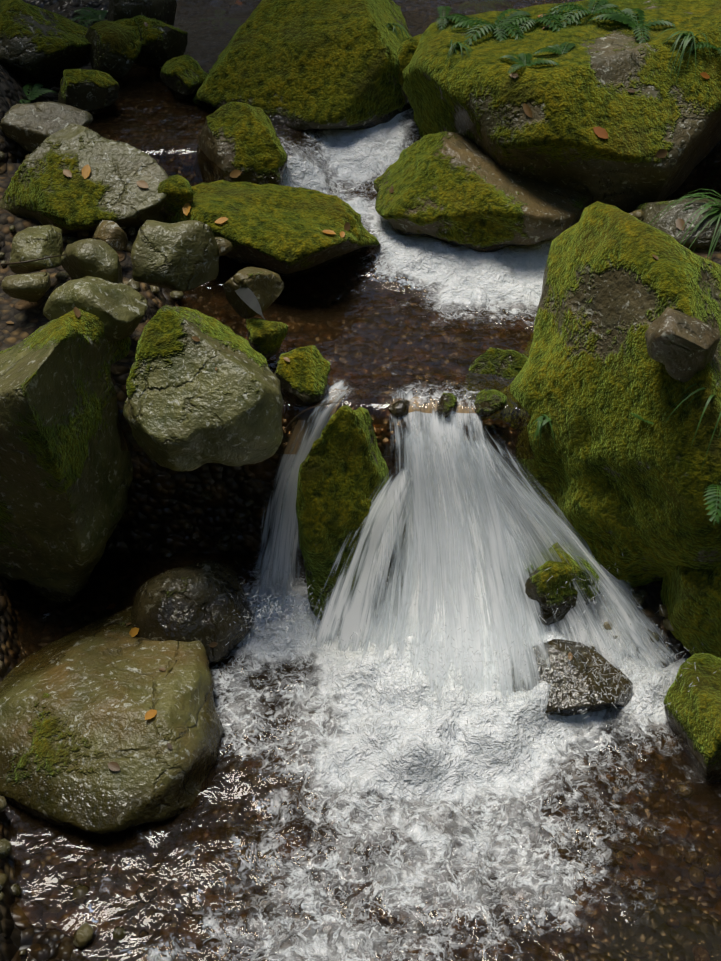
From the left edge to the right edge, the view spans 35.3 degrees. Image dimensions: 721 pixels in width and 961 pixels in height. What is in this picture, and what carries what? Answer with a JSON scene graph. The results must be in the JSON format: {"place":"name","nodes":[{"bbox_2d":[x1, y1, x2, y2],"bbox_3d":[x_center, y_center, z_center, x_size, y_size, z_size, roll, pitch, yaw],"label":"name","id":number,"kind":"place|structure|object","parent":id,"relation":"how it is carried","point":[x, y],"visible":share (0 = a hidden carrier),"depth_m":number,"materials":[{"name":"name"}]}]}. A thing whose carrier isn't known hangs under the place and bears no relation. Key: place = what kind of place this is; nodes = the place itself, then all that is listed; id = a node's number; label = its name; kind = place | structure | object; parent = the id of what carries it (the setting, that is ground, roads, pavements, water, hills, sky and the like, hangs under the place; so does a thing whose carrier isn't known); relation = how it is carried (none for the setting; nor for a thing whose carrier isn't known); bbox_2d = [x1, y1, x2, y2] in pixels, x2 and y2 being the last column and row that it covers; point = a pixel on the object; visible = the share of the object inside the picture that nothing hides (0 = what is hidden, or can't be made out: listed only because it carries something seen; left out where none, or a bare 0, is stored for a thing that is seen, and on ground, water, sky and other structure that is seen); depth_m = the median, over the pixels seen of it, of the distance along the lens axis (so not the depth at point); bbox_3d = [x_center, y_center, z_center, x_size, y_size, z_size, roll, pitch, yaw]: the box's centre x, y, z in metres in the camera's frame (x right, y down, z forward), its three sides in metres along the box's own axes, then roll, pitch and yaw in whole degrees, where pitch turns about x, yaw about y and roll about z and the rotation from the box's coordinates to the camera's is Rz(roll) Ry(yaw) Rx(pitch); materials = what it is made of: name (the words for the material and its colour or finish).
{"place":"outdoors","nodes":[
{"label":"outdoors","id":0,"kind":"place"},
{"bbox_2d":[0,0,720,960],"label":"stream bed","id":1,"kind":"object","parent":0,"point":[164,502],"depth_m":4.19,"materials":[{"name":"black soil"}]},
{"bbox_2d":[1,272,50,301],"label":"cobble","id":2,"kind":"object","parent":1,"relation":"on","point":[33,287],"visible":1,"depth_m":3.99,"materials":[{"name":"grey stone"}]},
{"bbox_2d":[9,225,62,273],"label":"cobble","id":3,"kind":"object","parent":1,"relation":"on","point":[34,242],"visible":0.92,"depth_m":4.10,"materials":[{"name":"grey stone"}]},
{"bbox_2d":[0,254,66,264],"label":"twig","id":4,"kind":"object","parent":3,"relation":"on","point":[30,260],"visible":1,"depth_m":3.76,"materials":[{"name":"brown wood"}]},
{"bbox_2d":[19,83,56,103],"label":"fern","id":5,"kind":"object","parent":1,"relation":"on","point":[35,92],"visible":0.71,"depth_m":5.25,"materials":[{"name":"green plant"}]},
{"bbox_2d":[0,0,89,88],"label":"boulder","id":6,"kind":"object","parent":1,"relation":"on","point":[45,48],"visible":0.85,"depth_m":5.25,"materials":[{"name":"green plant"}]},
{"bbox_2d":[0,102,92,152],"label":"rock","id":7,"kind":"object","parent":1,"relation":"on","point":[31,127],"visible":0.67,"depth_m":4.81,"materials":[{"name":"rock"}]},
{"bbox_2d":[0,309,132,604],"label":"boulder","id":8,"kind":"object","parent":1,"relation":"on","point":[66,473],"visible":0.94,"depth_m":3.74,"materials":[{"name":"stone"}]},
{"bbox_2d":[0,123,168,233],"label":"boulder","id":9,"kind":"object","parent":1,"relation":"on","point":[42,189],"visible":0.83,"depth_m":4.43,"materials":[{"name":"grey stone"}]},
{"bbox_2d":[57,69,119,113],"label":"rock","id":10,"kind":"object","parent":1,"relation":"on","point":[92,91],"visible":0.85,"depth_m":5.09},
{"bbox_2d":[70,7,107,26],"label":"fern","id":11,"kind":"object","parent":1,"relation":"on","point":[97,15],"visible":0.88,"depth_m":6.26,"materials":[{"name":"green plant"}]},
{"bbox_2d":[60,238,122,283],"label":"cobble","id":12,"kind":"object","parent":1,"relation":"on","point":[83,258],"visible":0.65,"depth_m":4.01,"materials":[{"name":"grey stone"}]},
{"bbox_2d":[43,276,147,340],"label":"cobble","id":13,"kind":"object","parent":1,"relation":"on","point":[119,310],"visible":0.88,"depth_m":3.83,"materials":[{"name":"grey stone"}]},
{"bbox_2d":[92,220,127,250],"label":"cobble","id":14,"kind":"object","parent":1,"relation":"on","point":[112,234],"visible":0.83,"depth_m":4.23,"materials":[{"name":"stone"}]},
{"bbox_2d":[0,606,223,833],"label":"rock","id":15,"kind":"object","parent":1,"relation":"on","point":[77,705],"visible":0.88,"depth_m":3.52,"materials":[{"name":"grey stone"}]},
{"bbox_2d":[85,17,141,81],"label":"mossy rock","id":16,"kind":"object","parent":1,"relation":"on","point":[115,49],"visible":0.79,"depth_m":5.32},
{"bbox_2d":[134,15,187,70],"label":"mossy boulder","id":17,"kind":"object","parent":1,"relation":"on","point":[163,43],"visible":0.81,"depth_m":5.40,"materials":[{"name":"green plant"}]},
{"bbox_2d":[131,220,218,290],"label":"cobble","id":18,"kind":"object","parent":1,"relation":"on","point":[181,256],"visible":1,"depth_m":4.08,"materials":[{"name":"grey stone"}]},
{"bbox_2d":[131,560,254,662],"bbox_3d":[-0.592,0.479,3.996,0.436,0.347,0.395,1,40,1],"label":"rock","id":19,"kind":"object","parent":1,"relation":"on","point":[189,603],"visible":0.9,"depth_m":3.88,"materials":[{"name":"rock"}]},
{"bbox_2d":[123,305,283,471],"bbox_3d":[-0.505,-0.311,3.725,0.524,0.509,0.556,1,40,1],"label":"boulder","id":20,"kind":"object","parent":1,"relation":"on","point":[188,406],"visible":0.98,"depth_m":3.58,"materials":[{"name":"grey stone"}]},
{"bbox_2d":[215,237,231,255],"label":"cobble","id":21,"kind":"object","parent":1,"relation":"on","point":[225,246],"visible":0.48,"depth_m":4.23,"materials":[{"name":"grey stone"}]},
{"bbox_2d":[197,102,287,184],"bbox_3d":[-0.499,-1.373,4.810,0.389,0.400,0.392,-9,41,-10],"label":"mossy rock","id":22,"kind":"object","parent":1,"relation":"on","point":[243,138],"visible":0.73,"depth_m":4.71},
{"bbox_2d":[223,267,283,318],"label":"cobble","id":23,"kind":"object","parent":1,"relation":"on","point":[265,286],"visible":0.94,"depth_m":4.05,"materials":[{"name":"grey stone"}]},
{"bbox_2d":[235,287,264,319],"bbox_3d":[-0.395,-0.637,3.986,0.038,0.056,0.224,-24,46,-26],"label":"leaf","id":24,"kind":"object","parent":23,"relation":"attached to","point":[247,296],"visible":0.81,"depth_m":3.97,"materials":[{"name":"grey plant"}]},
{"bbox_2d":[246,318,287,358],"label":"lip rock","id":25,"kind":"object","parent":1,"relation":"on","point":[266,338],"visible":0.92,"depth_m":4.00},
{"bbox_2d":[164,180,380,277],"bbox_3d":[-0.378,-1.019,4.583,0.842,0.284,0.524,15,42,17],"label":"mossy boulder","id":26,"kind":"object","parent":1,"relation":"on","point":[277,229],"visible":0.88,"depth_m":4.45,"materials":[{"name":"green plant"}]},
{"bbox_2d":[157,174,193,215],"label":"mossy rock","id":27,"kind":"object","parent":26,"relation":"on","point":[177,190],"visible":0.75,"depth_m":4.42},
{"bbox_2d":[274,345,329,405],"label":"lip rock","id":28,"kind":"object","parent":1,"relation":"on","point":[302,375],"visible":0.85,"depth_m":3.95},
{"bbox_2d":[193,0,411,130],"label":"boulder","id":29,"kind":"object","parent":1,"relation":"on","point":[301,65],"visible":0.75,"depth_m":5.12,"materials":[{"name":"green plant"}]},
{"bbox_2d":[386,23,408,40],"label":"grass tuft","id":30,"kind":"object","parent":29,"relation":"attached to","point":[399,26],"depth_m":5.27,"materials":[{"name":"green plant"}]},
{"bbox_2d":[0,84,658,938],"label":"pebbles","id":31,"kind":"object","parent":1,"relation":"on","point":[80,890],"visible":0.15,"depth_m":3.90,"materials":[{"name":"brown stone"}]},
{"bbox_2d":[0,151,668,948],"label":"pebbles","id":32,"kind":"object","parent":1,"relation":"on","point":[82,935],"visible":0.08,"depth_m":3.41,"materials":[{"name":"stone"}]},
{"bbox_2d":[0,209,668,890],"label":"pebbles","id":33,"kind":"object","parent":1,"relation":"on","point":[196,537],"visible":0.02,"depth_m":4.22,"materials":[{"name":"grey stone"}]},
{"bbox_2d":[1,237,673,960],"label":"pebbles","id":34,"kind":"object","parent":1,"relation":"on","point":[205,495],"visible":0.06,"depth_m":4.25,"materials":[{"name":"grey stone"}]},
{"bbox_2d":[6,22,684,770],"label":"leaf litter","id":35,"kind":"object","parent":1,"relation":"on","point":[112,766],"visible":0.9,"depth_m":4.41,"materials":[{"name":"brown plant"}]},
{"bbox_2d":[296,406,394,620],"bbox_3d":[-0.039,0.151,3.973,0.404,0.906,0.315,-31,49,-32],"label":"split rock","id":36,"kind":"object","parent":1,"relation":"on","point":[343,471],"visible":0.54,"depth_m":3.83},
{"bbox_2d":[373,510,405,610],"bbox_3d":[0.614,0.290,4.107,1.414,0.653,0.860,1,40,1],"label":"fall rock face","id":37,"kind":"object","parent":1,"relation":"on","point":[391,566],"depth_m":4.08},
{"bbox_2d":[82,14,709,719],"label":"fallen leaves","id":38,"kind":"object","parent":1,"relation":"on","point":[600,132],"visible":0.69,"depth_m":4.42,"materials":[{"name":"orange plant"}]},
{"bbox_2d":[374,131,591,251],"bbox_3d":[0.528,-1.253,4.787,0.950,0.392,0.785,1,40,1],"label":"mossy boulder","id":39,"kind":"object","parent":1,"relation":"on","point":[453,189],"visible":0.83,"depth_m":4.59,"materials":[{"name":"green plant"}]},
{"bbox_2d":[469,348,527,378],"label":"lip rock","id":40,"kind":"object","parent":1,"relation":"on","point":[507,364],"visible":0.04,"depth_m":4.11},
{"bbox_2d":[519,543,601,626],"bbox_3d":[0.684,0.352,3.928,0.294,0.261,0.265,1,40,1],"label":"mossy rock","id":41,"kind":"object","parent":1,"relation":"on","point":[539,586],"visible":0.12,"depth_m":3.84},
{"bbox_2d":[402,0,720,212],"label":"boulder","id":42,"kind":"object","parent":1,"relation":"on","point":[479,96],"visible":0.75,"depth_m":4.57,"materials":[{"name":"green plant"}]},
{"bbox_2d":[435,6,471,29],"bbox_3d":[0.421,-2.054,5.023,0.183,0.060,0.344,1,40,1],"label":"fern","id":43,"kind":"object","parent":42,"relation":"on","point":[453,17],"visible":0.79,"depth_m":4.96,"materials":[{"name":"green plant"}]},
{"bbox_2d":[445,40,472,67],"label":"grass tuft","id":44,"kind":"object","parent":42,"relation":"on","point":[458,44],"depth_m":4.68,"materials":[{"name":"green plant"}]},
{"bbox_2d":[450,8,531,43],"bbox_3d":[0.564,-1.951,4.857,0.388,0.069,0.402,1,40,1],"label":"fern","id":45,"kind":"object","parent":42,"relation":"on","point":[497,32],"visible":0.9,"depth_m":4.78,"materials":[{"name":"green plant"}]},
{"bbox_2d":[499,53,559,73],"bbox_3d":[0.675,-1.680,4.525,0.257,0.044,0.189,-10,41,-11],"label":"fern","id":46,"kind":"object","parent":42,"relation":"on","point":[527,58],"visible":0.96,"depth_m":4.50,"materials":[{"name":"green plant"}]},
{"bbox_2d":[505,12,581,33],"bbox_3d":[0.792,-1.951,4.839,0.406,0.065,0.260,1,40,1],"label":"fern","id":47,"kind":"object","parent":42,"relation":"on","point":[550,16],"visible":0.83,"depth_m":4.82,"materials":[{"name":"green plant"}]},
{"bbox_2d":[532,42,574,54],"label":"fern","id":48,"kind":"object","parent":42,"relation":"on","point":[560,49],"visible":0.98,"depth_m":4.56,"materials":[{"name":"green plant"}]},
{"bbox_2d":[548,0,622,26],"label":"fern","id":49,"kind":"object","parent":42,"relation":"on","point":[566,6],"visible":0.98,"depth_m":4.87,"materials":[{"name":"green plant"}]},
{"bbox_2d":[589,8,674,43],"bbox_3d":[1.131,-1.922,4.752,0.295,0.063,0.371,-30,48,-30],"label":"fern","id":50,"kind":"object","parent":42,"relation":"on","point":[628,17],"visible":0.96,"depth_m":4.73,"materials":[{"name":"green plant"}]},
{"bbox_2d":[656,28,709,81],"bbox_3d":[1.292,-1.689,4.590,0.222,0.229,0.199,-15,42,-17],"label":"grass tuft","id":51,"kind":"object","parent":42,"relation":"on","point":[685,36],"depth_m":4.55,"materials":[{"name":"green plant"}]},
{"bbox_2d":[687,41,720,55],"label":"fern","id":52,"kind":"object","parent":42,"relation":"on","point":[704,44],"visible":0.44,"depth_m":4.58,"materials":[{"name":"green plant"}]},
{"bbox_2d":[512,639,632,715],"bbox_3d":[0.682,0.689,3.802,0.461,0.235,0.277,1,40,1],"label":"rock","id":53,"kind":"object","parent":1,"relation":"on","point":[586,704],"visible":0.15,"depth_m":3.74,"materials":[{"name":"grey stone"}]},
{"bbox_2d":[510,201,720,587],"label":"boulder","id":54,"kind":"object","parent":1,"relation":"on","point":[613,476],"visible":0.73,"depth_m":3.67,"materials":[{"name":"green plant"}]},
{"bbox_2d":[530,414,555,450],"bbox_3d":[0.654,-0.161,3.878,0.148,0.113,0.108,1,40,1],"label":"grass tuft","id":55,"kind":"object","parent":54,"relation":"on","point":[540,423],"visible":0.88,"depth_m":3.85,"materials":[{"name":"green plant"}]},
{"bbox_2d":[631,413,652,423],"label":"fern","id":56,"kind":"object","parent":54,"relation":"on","point":[640,417],"visible":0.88,"depth_m":3.54,"materials":[{"name":"green plant"}]},
{"bbox_2d":[645,307,719,381],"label":"rock","id":57,"kind":"object","parent":54,"relation":"attached to","point":[681,347],"visible":0.96,"depth_m":3.34,"materials":[{"name":"stone"}]},
{"bbox_2d":[664,383,720,469],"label":"grass tuft","id":58,"kind":"object","parent":54,"relation":"attached to","point":[708,400],"visible":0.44,"depth_m":3.37,"materials":[{"name":"green plant"}]},
{"bbox_2d":[704,482,720,524],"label":"bank fern","id":59,"kind":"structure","parent":54,"relation":"attached to","point":[712,503],"depth_m":3.35,"materials":[{"name":"green plant"}]},
{"bbox_2d":[635,198,720,249],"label":"rock","id":60,"kind":"object","parent":1,"relation":"on","point":[666,222],"visible":0.42,"depth_m":4.37,"materials":[{"name":"stone"}]},
{"bbox_2d":[649,189,720,259],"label":"grass tuft","id":61,"kind":"object","parent":1,"relation":"on","point":[713,210],"visible":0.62,"depth_m":4.33,"materials":[{"name":"green plant"}]},
{"bbox_2d":[661,564,720,657],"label":"slope rock","id":62,"kind":"object","parent":1,"relation":"on","point":[691,599],"visible":0.5,"depth_m":3.74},
{"bbox_2d":[663,653,720,781],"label":"rock","id":63,"kind":"object","parent":1,"relation":"on","point":[693,714],"visible":0.81,"depth_m":3.58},
{"bbox_2d":[6,553,720,960],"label":"water","id":64,"kind":"structure","parent":0,"point":[352,833],"depth_m":3.41,"materials":[{"name":"white liquid"}]},
{"bbox_2d":[253,380,349,600],"bbox_3d":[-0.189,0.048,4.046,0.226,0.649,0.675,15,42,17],"label":"waterfall","id":65,"kind":"object","parent":64,"relation":"on","point":[285,537],"visible":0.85,"depth_m":4.03,"materials":[{"name":"liquid"}]},
{"bbox_2d":[306,449,427,650],"bbox_3d":[0.019,0.221,3.850,0.352,0.543,0.542,9,41,11],"label":"waterfall spray","id":66,"kind":"object","parent":64,"relation":"on","point":[356,609],"visible":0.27,"depth_m":3.85,"materials":[{"name":"liquid"}]},
{"bbox_2d":[370,410,552,699],"bbox_3d":[0.372,0.198,3.856,0.732,0.648,1.027,1,40,1],"label":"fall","id":67,"kind":"object","parent":64,"relation":"on","point":[436,425],"visible":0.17,"depth_m":3.85,"materials":[{"name":"liquid"}]},
{"bbox_2d":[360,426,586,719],"bbox_3d":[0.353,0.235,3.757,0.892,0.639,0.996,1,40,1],"label":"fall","id":68,"kind":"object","parent":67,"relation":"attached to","point":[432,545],"visible":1,"depth_m":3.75,"materials":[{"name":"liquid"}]},
{"bbox_2d":[216,522,715,759],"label":"spray drops","id":69,"kind":"object","parent":64,"relation":"on","point":[272,611],"visible":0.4,"depth_m":3.67,"materials":[{"name":"liquid"}]},
{"bbox_2d":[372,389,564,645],"bbox_3d":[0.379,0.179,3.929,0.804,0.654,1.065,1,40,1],"label":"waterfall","id":70,"kind":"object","parent":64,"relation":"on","point":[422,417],"visible":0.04,"depth_m":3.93,"materials":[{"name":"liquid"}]},
{"bbox_2d":[456,418,680,675],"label":"waterfall","id":71,"kind":"structure","parent":64,"relation":"on","point":[537,559],"depth_m":3.85,"materials":[{"name":"white liquid"}]},
{"bbox_2d":[86,0,720,458],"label":"water","id":72,"kind":"structure","parent":0,"point":[426,320],"depth_m":4.54,"materials":[{"name":"liquid"}]},
{"bbox_2d":[108,0,176,25],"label":"rock","id":73,"kind":"object","parent":72,"relation":"on","point":[164,11],"visible":0.48,"depth_m":5.61,"materials":[{"name":"grey stone"}]},
{"bbox_2d":[160,54,207,98],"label":"mossy rock","id":74,"kind":"object","parent":72,"relation":"on","point":[183,76],"visible":0.85,"depth_m":5.26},
{"bbox_2d":[284,402,358,429],"bbox_3d":[-0.136,-0.219,3.900,0.263,0.143,0.043,1,40,1],"label":"twig fall","id":75,"kind":"object","parent":72,"relation":"on","point":[316,406],"visible":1,"depth_m":3.86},
{"bbox_2d":[389,400,409,417],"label":"crest rock","id":76,"kind":"object","parent":72,"relation":"on","point":[399,409],"depth_m":3.94,"materials":[{"name":"grey stone"}]},
{"bbox_2d":[397,34,421,107],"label":"mossy rock","id":77,"kind":"object","parent":72,"relation":"on","point":[406,49],"visible":0.17,"depth_m":5.10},
{"bbox_2d":[435,392,456,417],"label":"crest rock","id":78,"kind":"object","parent":72,"relation":"on","point":[446,405],"depth_m":3.93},
{"bbox_2d":[475,389,506,415],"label":"crest rock","id":79,"kind":"object","parent":72,"relation":"on","point":[490,402],"visible":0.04,"depth_m":3.93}
]}

